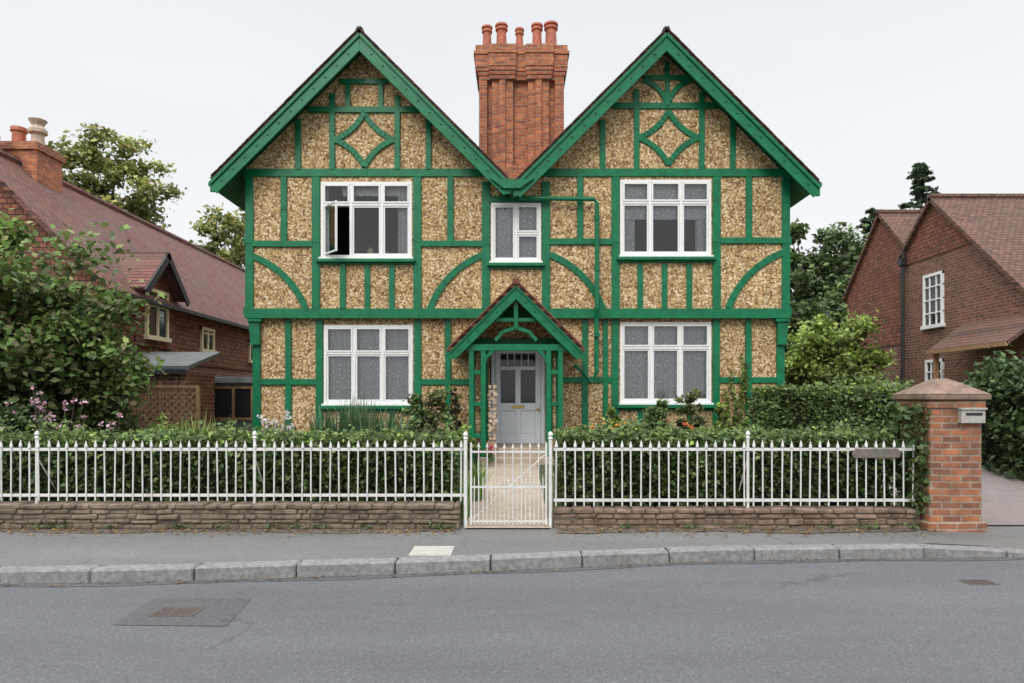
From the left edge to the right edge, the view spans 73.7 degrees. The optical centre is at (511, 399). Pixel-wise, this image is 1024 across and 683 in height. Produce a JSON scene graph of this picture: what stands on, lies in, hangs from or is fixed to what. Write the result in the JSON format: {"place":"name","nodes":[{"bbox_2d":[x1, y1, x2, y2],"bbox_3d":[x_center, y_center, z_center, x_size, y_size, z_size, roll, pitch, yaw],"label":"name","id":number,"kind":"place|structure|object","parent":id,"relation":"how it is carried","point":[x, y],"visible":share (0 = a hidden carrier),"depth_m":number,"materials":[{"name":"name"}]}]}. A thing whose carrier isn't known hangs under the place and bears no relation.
{"place":"outdoors","nodes":[
{"label":"outdoors","id":0,"kind":"place"},
{"bbox_2d":[0,186,251,370],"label":"tile hung walls","id":1,"kind":"structure","parent":0,"point":[231,344],"depth_m":16.88,"materials":[{"name":"ceramic"}]},
{"bbox_2d":[0,149,248,325],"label":"tiled roof","id":2,"kind":"structure","parent":1,"relation":"on","point":[214,285],"depth_m":17.43,"materials":[{"name":"tile"}]},
{"bbox_2d":[0,141,65,192],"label":"chimney stack","id":3,"kind":"object","parent":2,"relation":"on","point":[41,163],"visible":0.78,"depth_m":15.89,"materials":[{"name":"orange brick"}]},
{"bbox_2d":[10,125,27,140],"bbox_3d":[-11.700,-6.200,16.200,0.360,0.500,0.360,0,0,0],"label":"chimney pot","id":4,"kind":"object","parent":3,"relation":"on","point":[19,133],"visible":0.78,"depth_m":16.08,"materials":[{"name":"ceramic"}]},
{"bbox_2d":[28,117,47,144],"bbox_3d":[-11.250,-6.325,16.200,0.400,0.750,0.400,0,0,0],"label":"chimney cowl","id":5,"kind":"object","parent":3,"relation":"on","point":[37,131],"visible":0.9,"depth_m":16.09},
{"bbox_2d":[144,252,189,306],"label":"dormer bargeboards","id":6,"kind":"object","parent":2,"relation":"attached to","point":[157,274],"visible":0.93,"depth_m":16.10,"materials":[{"name":"black wood"}]},
{"bbox_2d":[110,290,248,329],"bbox_3d":[-8.205,-2.235,21.500,0.090,0.090,15.000,0,0,0],"label":"gutter","id":7,"kind":"object","parent":2,"relation":"attached to","point":[175,308],"visible":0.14,"depth_m":17.11,"materials":[{"name":"black metal"}]},
{"bbox_2d":[144,288,251,362],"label":"window frames","id":8,"kind":"structure","parent":1,"relation":"attached to","point":[157,337],"depth_m":16.57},
{"bbox_2d":[149,292,251,359],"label":"window panes","id":9,"kind":"object","parent":8,"relation":"in","point":[162,322],"visible":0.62,"depth_m":16.36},
{"bbox_2d":[465,464,549,527],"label":"garden path","id":10,"kind":"structure","parent":0,"point":[508,470],"depth_m":9.54,"materials":[{"name":"stone"}]},
{"bbox_2d":[462,456,497,499],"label":"path edge plant","id":11,"kind":"object","parent":10,"relation":"on","point":[481,475],"visible":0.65,"depth_m":9.54,"materials":[{"name":"green plant"}]},
{"bbox_2d":[0,559,1023,682],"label":"road","id":12,"kind":"structure","parent":0,"point":[899,621],"depth_m":4.91,"materials":[{"name":"asphalt"}]},
{"bbox_2d":[148,607,204,616],"bbox_3d":[-2.600,1.651,5.300,0.340,0.029,0.220,0,0,0],"label":"drain grate","id":13,"kind":"object","parent":12,"relation":"on","point":[176,611],"visible":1,"depth_m":5.27,"materials":[{"name":"metal"}]},
{"bbox_2d":[114,598,250,625],"bbox_3d":[-2.530,1.646,5.325,0.900,0.001,0.710,0,0,0],"label":"asphalt patch","id":14,"kind":"object","parent":12,"relation":"on","point":[219,611],"visible":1,"depth_m":5.29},
{"bbox_2d":[3,557,999,586],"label":"gutter leaves","id":15,"kind":"object","parent":12,"relation":"on","point":[473,572],"visible":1,"depth_m":6.51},
{"bbox_2d":[0,557,1023,586],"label":"gutter channel","id":16,"kind":"object","parent":12,"relation":"attached to","point":[479,572],"visible":1,"depth_m":6.51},
{"bbox_2d":[0,525,1023,566],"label":"pavement","id":17,"kind":"structure","parent":0,"point":[36,549],"depth_m":7.35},
{"bbox_2d":[0,500,460,528],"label":"stones","id":18,"kind":"object","parent":17,"relation":"on","point":[8,510],"visible":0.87,"depth_m":8.07,"materials":[{"name":"stone"}]},
{"bbox_2d":[0,431,463,503],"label":"iron picket fence","id":19,"kind":"object","parent":18,"relation":"on","point":[37,495],"visible":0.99,"depth_m":8.18,"materials":[{"name":"metal"}]},
{"bbox_2d":[408,546,454,555],"bbox_3d":[-0.810,1.534,6.920,0.420,0.030,0.420,0,0,0],"label":"inspection cover","id":20,"kind":"object","parent":17,"relation":"on","point":[431,550],"visible":0.87,"depth_m":6.87,"materials":[{"name":"concrete"}]},
{"bbox_2d":[0,528,918,533],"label":"soil verge","id":21,"kind":"structure","parent":17,"relation":"on","point":[321,530],"depth_m":7.96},
{"bbox_2d":[24,519,923,529],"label":"wall base weeds","id":22,"kind":"object","parent":21,"relation":"on","point":[442,527],"depth_m":8.04,"materials":[{"name":"green plant"}]},
{"bbox_2d":[0,528,945,536],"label":"fallen leaves","id":23,"kind":"object","parent":17,"relation":"on","point":[432,532],"visible":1,"depth_m":7.91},
{"bbox_2d":[553,505,919,528],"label":"stones","id":24,"kind":"object","parent":17,"relation":"on","point":[625,516],"visible":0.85,"depth_m":8.11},
{"bbox_2d":[554,431,914,507],"bbox_3d":[2.670,0.840,8.413,4.340,0.940,0.485,0,0,0],"label":"iron picket fence","id":25,"kind":"object","parent":24,"relation":"on","point":[747,449],"visible":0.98,"depth_m":8.18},
{"bbox_2d":[852,448,900,457],"bbox_3d":[4.350,0.635,8.170,0.575,0.120,0.060,0,0,0],"label":"house name board","id":26,"kind":"object","parent":25,"relation":"attached to","point":[876,453],"visible":1,"depth_m":8.14,"materials":[{"name":"grey stone"}]},
{"bbox_2d":[0,0,1023,291],"label":"sky","id":27,"kind":"structure","parent":0,"point":[862,92],"materials":[{"name":"white"}]},
{"bbox_2d":[329,217,694,443],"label":"interior rooms","id":28,"kind":"object","parent":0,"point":[367,234],"depth_m":17.00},
{"bbox_2d":[100,455,1018,565],"bbox_3d":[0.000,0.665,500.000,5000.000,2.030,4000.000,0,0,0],"label":"ground","id":29,"kind":"structure","parent":0,"point":[541,471],"depth_m":10.66,"materials":[{"name":"green plant"}]},
{"bbox_2d":[0,395,74,433],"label":"holly bush","id":30,"kind":"object","parent":29,"relation":"on","point":[4,411],"visible":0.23,"depth_m":9.74,"materials":[{"name":"green plant"}]},
{"bbox_2d":[30,385,87,432],"bbox_3d":[-6.387,0.569,9.631,0.685,1.564,0.708,0,0,-34],"label":"japanese anemone","id":31,"kind":"object","parent":29,"relation":"on","point":[44,411],"visible":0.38,"depth_m":9.58,"materials":[{"name":"pink plant"}]},
{"bbox_2d":[0,208,164,443],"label":"lilac bush","id":32,"kind":"object","parent":29,"relation":"on","point":[25,295],"visible":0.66,"depth_m":10.85,"materials":[{"name":"green plant"}]},
{"bbox_2d":[17,275,165,443],"bbox_3d":[-7.031,-0.234,11.321,2.353,3.572,2.124,0,0,41],"label":"lilac bush","id":33,"kind":"object","parent":29,"relation":"on","point":[103,341],"visible":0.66,"depth_m":10.91,"materials":[{"name":"green plant"}]},
{"bbox_2d":[45,122,186,229],"bbox_3d":[-23.804,-7.519,39.913,7.946,17.539,8.481,0,0,0],"label":"birch tree","id":34,"kind":"object","parent":29,"relation":"on","point":[139,201],"visible":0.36,"depth_m":39.08,"materials":[{"name":"green plant"}]},
{"bbox_2d":[97,352,220,432],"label":"garden outbuilding","id":35,"kind":"structure","parent":29,"relation":"on","point":[176,365],"depth_m":14.34,"materials":[{"name":"wood"}]},
{"bbox_2d":[125,385,199,431],"bbox_3d":[-6.900,0.480,13.215,1.700,1.540,0.070,0,0,0],"label":"garden trellis","id":36,"kind":"object","parent":29,"relation":"on","point":[196,399],"visible":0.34,"depth_m":13.20,"materials":[{"name":"brown wood"}]},
{"bbox_2d":[136,412,296,434],"bbox_3d":[-5.463,0.783,12.434,3.679,1.146,1.489,0,0,0],"label":"boundary hedge","id":37,"kind":"object","parent":29,"relation":"on","point":[159,425],"visible":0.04,"depth_m":12.38,"materials":[{"name":"green plant"}]},
{"bbox_2d":[189,202,244,267],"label":"birch tree","id":38,"kind":"object","parent":29,"relation":"on","point":[231,224],"visible":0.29,"depth_m":48.52,"materials":[{"name":"green plant"}]},
{"bbox_2d":[186,365,251,376],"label":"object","id":39,"kind":"structure","parent":29,"relation":"on","point":[217,371],"depth_m":19.95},
{"bbox_2d":[0,503,459,527],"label":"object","id":40,"kind":"object","parent":29,"relation":"on","point":[201,520],"visible":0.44,"depth_m":8.09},
{"bbox_2d":[0,408,462,502],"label":"privet hedge","id":41,"kind":"object","parent":29,"relation":"on","point":[372,436],"visible":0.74,"depth_m":8.55,"materials":[{"name":"green plant"}]},
{"bbox_2d":[215,377,252,430],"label":"garden shed","id":42,"kind":"structure","parent":29,"relation":"on","point":[233,398],"depth_m":16.39,"materials":[{"name":"grey paint"}]},
{"bbox_2d":[215,389,250,417],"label":"window panes","id":43,"kind":"structure","parent":42,"relation":"in","point":[223,397],"depth_m":16.38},
{"bbox_2d":[215,386,251,419],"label":"window frames","id":44,"kind":"structure","parent":42,"relation":"in","point":[233,388],"depth_m":16.34,"materials":[{"name":"brown wood"}]},
{"bbox_2d":[257,409,293,432],"bbox_3d":[-3.875,0.695,11.207,0.597,1.111,0.414,0,0,0],"label":"white phlox","id":45,"kind":"object","parent":29,"relation":"on","point":[284,424],"visible":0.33,"depth_m":11.18,"materials":[{"name":"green plant"}]},
{"bbox_2d":[302,406,347,443],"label":"iris plant","id":46,"kind":"object","parent":29,"relation":"on","point":[316,427],"visible":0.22,"depth_m":11.34,"materials":[{"name":"green plant"}]},
{"bbox_2d":[316,398,360,432],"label":"iris plant","id":47,"kind":"object","parent":29,"relation":"on","point":[333,426],"visible":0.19,"depth_m":11.34,"materials":[{"name":"green plant"}]},
{"bbox_2d":[331,391,374,431],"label":"iris plant","id":48,"kind":"object","parent":29,"relation":"on","point":[351,414],"visible":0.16,"depth_m":11.47,"materials":[{"name":"green plant"}]},
{"bbox_2d":[339,392,392,443],"bbox_3d":[-2.457,0.543,11.406,0.923,1.375,0.883,0,0,-38],"label":"iris plant","id":49,"kind":"object","parent":29,"relation":"on","point":[359,418],"visible":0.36,"depth_m":11.27,"materials":[{"name":"green plant"}]},
{"bbox_2d":[366,400,407,435],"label":"iris plant","id":50,"kind":"object","parent":29,"relation":"on","point":[385,424],"visible":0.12,"depth_m":11.41,"materials":[{"name":"green plant"}]},
{"bbox_2d":[401,393,426,432],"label":"garden shrub","id":51,"kind":"object","parent":29,"relation":"on","point":[414,401],"visible":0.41,"depth_m":12.48,"materials":[{"name":"green plant"}]},
{"bbox_2d":[420,386,455,435],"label":"garden shrub","id":52,"kind":"object","parent":29,"relation":"on","point":[436,397],"visible":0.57,"depth_m":12.65,"materials":[{"name":"green plant"}]},
{"bbox_2d":[448,387,461,433],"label":"garden shrub","id":53,"kind":"object","parent":29,"relation":"on","point":[456,410],"visible":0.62,"depth_m":13.26,"materials":[{"name":"green plant"}]},
{"bbox_2d":[449,472,477,517],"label":"path edge plant","id":54,"kind":"object","parent":29,"relation":"on","point":[468,502],"visible":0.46,"depth_m":8.69,"materials":[{"name":"green plant"}]},
{"bbox_2d":[456,423,483,469],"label":"garden shrub","id":55,"kind":"object","parent":29,"relation":"on","point":[470,439],"visible":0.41,"depth_m":11.93,"materials":[{"name":"green plant"}]},
{"bbox_2d":[463,431,552,527],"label":"garden gate","id":56,"kind":"structure","parent":29,"relation":"on","point":[465,435],"depth_m":8.14,"materials":[{"name":"metal"}]},
{"bbox_2d":[0,543,1023,583],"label":"kerb","id":57,"kind":"structure","parent":29,"relation":"on","point":[238,570],"depth_m":6.58,"materials":[{"name":"concrete"}]},
{"bbox_2d":[246,54,781,450],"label":"walls","id":58,"kind":"structure","parent":29,"relation":"on","point":[761,288],"depth_m":13.66,"materials":[{"name":"stone"}]},
{"bbox_2d":[210,26,819,182],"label":"tiled roof","id":59,"kind":"structure","parent":58,"relation":"on","point":[471,142],"depth_m":13.18,"materials":[{"name":"ceramic"}]},
{"bbox_2d":[208,33,821,197],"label":"barge boards","id":60,"kind":"object","parent":59,"relation":"attached to","point":[358,43],"visible":1,"depth_m":13.20,"materials":[{"name":"green paint"}]},
{"bbox_2d":[220,53,809,216],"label":"roof soffit","id":61,"kind":"structure","parent":59,"relation":"attached to","point":[233,188],"depth_m":13.98,"materials":[{"name":"green paint"}]},
{"bbox_2d":[210,26,819,179],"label":"verge tiles","id":62,"kind":"object","parent":59,"relation":"attached to","point":[574,120],"visible":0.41,"depth_m":13.15,"materials":[{"name":"ceramic"}]},
{"bbox_2d":[474,44,568,178],"bbox_3d":[0.228,-6.125,16.955,2.291,4.750,1.432,0,0,0],"label":"chimney stack","id":63,"kind":"object","parent":59,"relation":"on","point":[521,106],"visible":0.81,"depth_m":16.40,"materials":[{"name":"orange brick"}]},
{"bbox_2d":[481,20,557,44],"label":"chimney pots","id":64,"kind":"object","parent":63,"relation":"on","point":[550,28],"visible":0.7,"depth_m":16.68,"materials":[{"name":"ceramic"}]},
{"bbox_2d":[245,61,790,439],"bbox_3d":[0.110,-2.925,13.708,10.900,7.670,0.205,0,0,0],"label":"timber frame","id":65,"kind":"object","parent":58,"relation":"attached to","point":[430,311],"visible":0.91,"depth_m":13.62,"materials":[{"name":"green paint"}]},
{"bbox_2d":[315,257,716,408],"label":"window sills","id":66,"kind":"structure","parent":65,"relation":"attached to","point":[518,265],"depth_m":13.52,"materials":[{"name":"green paint"}]},
{"bbox_2d":[318,182,412,258],"bbox_3d":[-2.910,-3.583,13.499,1.880,1.555,0.503,0,0,0],"label":"frame","id":67,"kind":"object","parent":66,"relation":"on","point":[381,204],"visible":0.99,"depth_m":13.63,"materials":[{"name":"white paint"}]},
{"bbox_2d":[326,187,407,254],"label":"net curtains","id":68,"kind":"object","parent":67,"relation":"attached to","point":[400,193],"visible":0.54,"depth_m":13.79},
{"bbox_2d":[321,325,412,405],"bbox_3d":[-2.899,-0.700,13.795,1.858,1.631,0.190,0,0,0],"label":"frame","id":69,"kind":"object","parent":66,"relation":"on","point":[382,352],"visible":0.93,"depth_m":13.77,"materials":[{"name":"white paint"}]},
{"bbox_2d":[329,329,408,399],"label":"net curtains","id":70,"kind":"object","parent":69,"relation":"attached to","point":[397,377],"visible":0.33,"depth_m":13.94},
{"bbox_2d":[489,203,542,262],"bbox_3d":[0.080,-3.333,13.655,1.060,1.215,0.190,0,0,0],"label":"frame","id":71,"kind":"object","parent":66,"relation":"on","point":[517,233],"visible":0.99,"depth_m":13.63,"materials":[{"name":"white paint"}]},
{"bbox_2d":[495,207,536,257],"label":"net curtains","id":72,"kind":"object","parent":71,"relation":"attached to","point":[504,231],"visible":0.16,"depth_m":13.80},
{"bbox_2d":[619,180,713,256],"bbox_3d":[3.070,-3.623,13.655,1.880,1.555,0.190,0,0,0],"label":"frame","id":73,"kind":"object","parent":66,"relation":"on","point":[680,202],"visible":1,"depth_m":13.63,"materials":[{"name":"white paint"}]},
{"bbox_2d":[624,185,705,251],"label":"net curtains","id":74,"kind":"object","parent":73,"relation":"attached to","point":[632,214],"visible":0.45,"depth_m":13.79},
{"bbox_2d":[619,322,713,404],"bbox_3d":[3.101,-0.740,13.795,1.899,1.672,0.190,0,0,0],"label":"frame","id":75,"kind":"object","parent":66,"relation":"on","point":[651,347],"visible":0.93,"depth_m":13.77,"materials":[{"name":"white paint"}]},
{"bbox_2d":[624,326,705,398],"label":"net curtains","id":76,"kind":"object","parent":75,"relation":"attached to","point":[665,374],"visible":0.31,"depth_m":13.94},
{"bbox_2d":[247,319,789,344],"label":"jetty brackets","id":77,"kind":"object","parent":65,"relation":"attached to","point":[781,330],"visible":1,"depth_m":13.67,"materials":[{"name":"green paint"}]},
{"bbox_2d":[491,351,544,443],"bbox_3d":[0.121,-0.116,13.885,1.089,2.010,0.110,0,0,0],"label":"door leaf","id":78,"kind":"object","parent":58,"relation":"attached to","point":[525,424],"visible":0.75,"depth_m":13.88,"materials":[{"name":"grey paint"}]},
{"bbox_2d":[501,353,534,402],"bbox_3d":[0.121,-0.445,13.912,0.729,1.031,0.015,0,0,0],"label":"door glazing","id":79,"kind":"structure","parent":78,"relation":"attached to","point":[508,386],"depth_m":13.90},
{"bbox_2d":[490,178,599,383],"bbox_3d":[0.657,-2.289,13.395,2.165,3.963,0.530,0,0,0],"label":"rainwater pipe","id":80,"kind":"object","parent":58,"relation":"attached to","point":[511,184],"visible":0.98,"depth_m":13.46,"materials":[{"name":"metal"}]},
{"bbox_2d":[723,352,751,427],"bbox_3d":[4.520,0.037,13.716,0.608,2.020,0.142,0,0,0],"label":"wall creeper","id":81,"kind":"object","parent":58,"relation":"attached to","point":[745,385],"depth_m":13.71,"materials":[{"name":"green plant"}]},
{"bbox_2d":[446,277,585,463],"bbox_3d":[0.073,-0.514,13.058,2.533,3.428,1.485,0,0,0],"label":"porch","id":82,"kind":"object","parent":29,"relation":"on","point":[515,291],"visible":0.93,"depth_m":12.49,"materials":[{"name":"green paint"}]},
{"bbox_2d":[479,444,554,464],"bbox_3d":[0.121,1.121,13.175,1.429,0.457,1.450,0,0,0],"label":"doorstep","id":83,"kind":"object","parent":29,"relation":"on","point":[517,458],"visible":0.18,"depth_m":12.68,"materials":[{"name":"stone"}]},
{"bbox_2d":[487,385,497,454],"bbox_3d":[-0.363,0.367,12.794,0.205,1.300,0.445,0,0,0],"label":"log pile","id":84,"kind":"object","parent":83,"relation":"on","point":[492,427],"visible":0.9,"depth_m":12.63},
{"bbox_2d":[605,407,623,431],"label":"shrub","id":85,"kind":"object","parent":29,"relation":"on","point":[613,418],"visible":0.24,"depth_m":12.97,"materials":[{"name":"green plant"}]},
{"bbox_2d":[635,398,671,430],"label":"garden shrub","id":86,"kind":"object","parent":29,"relation":"on","point":[653,415],"visible":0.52,"depth_m":12.21,"materials":[{"name":"green plant"}]},
{"bbox_2d":[581,413,766,441],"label":"flowering plants","id":87,"kind":"object","parent":29,"relation":"on","point":[639,423],"visible":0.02,"depth_m":12.35,"materials":[{"name":"green plant"}]},
{"bbox_2d":[673,386,709,430],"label":"garden shrub","id":88,"kind":"object","parent":29,"relation":"on","point":[689,408],"visible":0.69,"depth_m":12.39,"materials":[{"name":"green plant"}]},
{"bbox_2d":[548,412,896,507],"bbox_3d":[2.666,0.881,8.893,4.404,1.438,1.086,0,0,0],"label":"privet hedge","id":89,"kind":"object","parent":29,"relation":"on","point":[842,436],"visible":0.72,"depth_m":8.54,"materials":[{"name":"green plant"}]},
{"bbox_2d":[714,402,731,429],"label":"shrub","id":90,"kind":"object","parent":29,"relation":"on","point":[722,412],"visible":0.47,"depth_m":13.15,"materials":[{"name":"green plant"}]},
{"bbox_2d":[554,508,918,527],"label":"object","id":91,"kind":"object","parent":29,"relation":"on","point":[616,524],"visible":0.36,"depth_m":8.13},
{"bbox_2d":[785,261,846,364],"bbox_3d":[16.350,-3.229,37.861,5.293,8.960,5.759,0,0,0],"label":"oak tree","id":92,"kind":"object","parent":29,"relation":"on","point":[801,310],"visible":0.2,"depth_m":36.96,"materials":[{"name":"green plant"}]},
{"bbox_2d":[790,218,868,329],"bbox_3d":[18.279,-4.810,40.673,7.612,12.130,7.661,0,0,0],"label":"oak tree","id":93,"kind":"object","parent":29,"relation":"on","point":[830,270],"visible":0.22,"depth_m":39.64,"materials":[{"name":"green plant"}]},
{"bbox_2d":[748,370,919,463],"bbox_3d":[5.896,0.398,12.500,2.952,1.904,1.306,0,0,0],"label":"clipped hedge","id":94,"kind":"object","parent":29,"relation":"on","point":[779,407],"visible":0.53,"depth_m":12.04,"materials":[{"name":"green plant"}]},
{"bbox_2d":[805,222,867,321],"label":"oak tree","id":95,"kind":"object","parent":29,"relation":"on","point":[864,236],"depth_m":43.88,"materials":[{"name":"green plant"}]},
{"bbox_2d":[785,303,901,395],"bbox_3d":[9.870,-0.812,20.976,3.512,4.224,3.618,0,0,0],"label":"hazel shrub","id":96,"kind":"object","parent":29,"relation":"on","point":[813,351],"visible":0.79,"depth_m":20.39,"materials":[{"name":"green plant"}]},
{"bbox_2d":[856,207,876,238],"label":"cedar tree","id":97,"kind":"object","parent":29,"relation":"on","point":[871,212],"visible":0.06,"depth_m":62.02,"materials":[{"name":"green plant"}]},
{"bbox_2d":[883,396,901,487],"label":"ivy plant","id":98,"kind":"object","parent":29,"relation":"on","point":[894,424],"visible":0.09,"depth_m":8.77,"materials":[{"name":"green plant"}]},
{"bbox_2d":[897,162,939,208],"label":"cedar tree","id":99,"kind":"object","parent":29,"relation":"on","point":[919,173],"visible":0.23,"depth_m":59.72,"materials":[{"name":"green plant"}]},
{"bbox_2d":[847,205,1023,395],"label":"walls","id":100,"kind":"structure","parent":29,"relation":"on","point":[978,285],"depth_m":19.67,"materials":[{"name":"brick"}]},
{"bbox_2d":[897,251,906,384],"bbox_3d":[11.883,-1.750,20.790,0.165,5.600,0.220,0,0,0],"label":"downpipe","id":101,"kind":"object","parent":100,"relation":"attached to","point":[902,261],"visible":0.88,"depth_m":20.76,"materials":[{"name":"black metal"}]},
{"bbox_2d":[882,270,944,395],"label":"window frames","id":102,"kind":"structure","parent":100,"relation":"attached to","point":[941,311],"depth_m":19.33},
{"bbox_2d":[884,274,939,395],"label":"window panes","id":103,"kind":"object","parent":102,"relation":"in","point":[933,301],"visible":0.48,"depth_m":19.45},
{"bbox_2d":[841,193,1023,349],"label":"tiled roof","id":104,"kind":"structure","parent":100,"relation":"on","point":[989,227],"depth_m":18.20,"materials":[{"name":"tile"}]},
{"bbox_2d":[897,400,986,531],"bbox_3d":[5.205,0.825,8.310,0.690,1.650,0.700,0,0,0],"label":"pillar shaft","id":105,"kind":"object","parent":29,"relation":"on","point":[953,476],"visible":0.68,"depth_m":8.00,"materials":[{"name":"brick"}]},
{"bbox_2d":[886,401,931,516],"bbox_3d":[4.857,0.699,8.300,0.436,1.376,0.689,0,0,0],"label":"pillar ivy","id":106,"kind":"object","parent":105,"relation":"attached to","point":[913,423],"visible":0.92,"depth_m":8.20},
{"bbox_2d":[892,378,991,399],"bbox_3d":[5.205,-0.130,8.310,0.750,0.260,0.760,0,0,0],"label":"cap stone","id":107,"kind":"object","parent":105,"relation":"on","point":[940,389],"visible":0.98,"depth_m":8.04,"materials":[{"name":"stone"}]},
{"bbox_2d":[957,408,987,422],"bbox_3d":[5.360,0.180,7.952,0.300,0.180,0.095,0,0,0],"label":"letter box","id":108,"kind":"object","parent":105,"relation":"attached to","point":[963,417],"visible":1,"depth_m":7.92,"materials":[{"name":"metal"}]},
{"bbox_2d":[926,341,1007,378],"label":"porch posts","id":109,"kind":"object","parent":29,"relation":"on","point":[953,349],"visible":0.68,"depth_m":17.03,"materials":[{"name":"brown wood"}]},
{"bbox_2d":[961,344,1023,480],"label":"boundary hedge","id":110,"kind":"object","parent":29,"relation":"on","point":[1002,432],"visible":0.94,"depth_m":11.57,"materials":[{"name":"green plant"}]},
{"bbox_2d":[881,468,1023,524],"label":"driveway","id":111,"kind":"structure","parent":0,"point":[1002,499],"depth_m":9.67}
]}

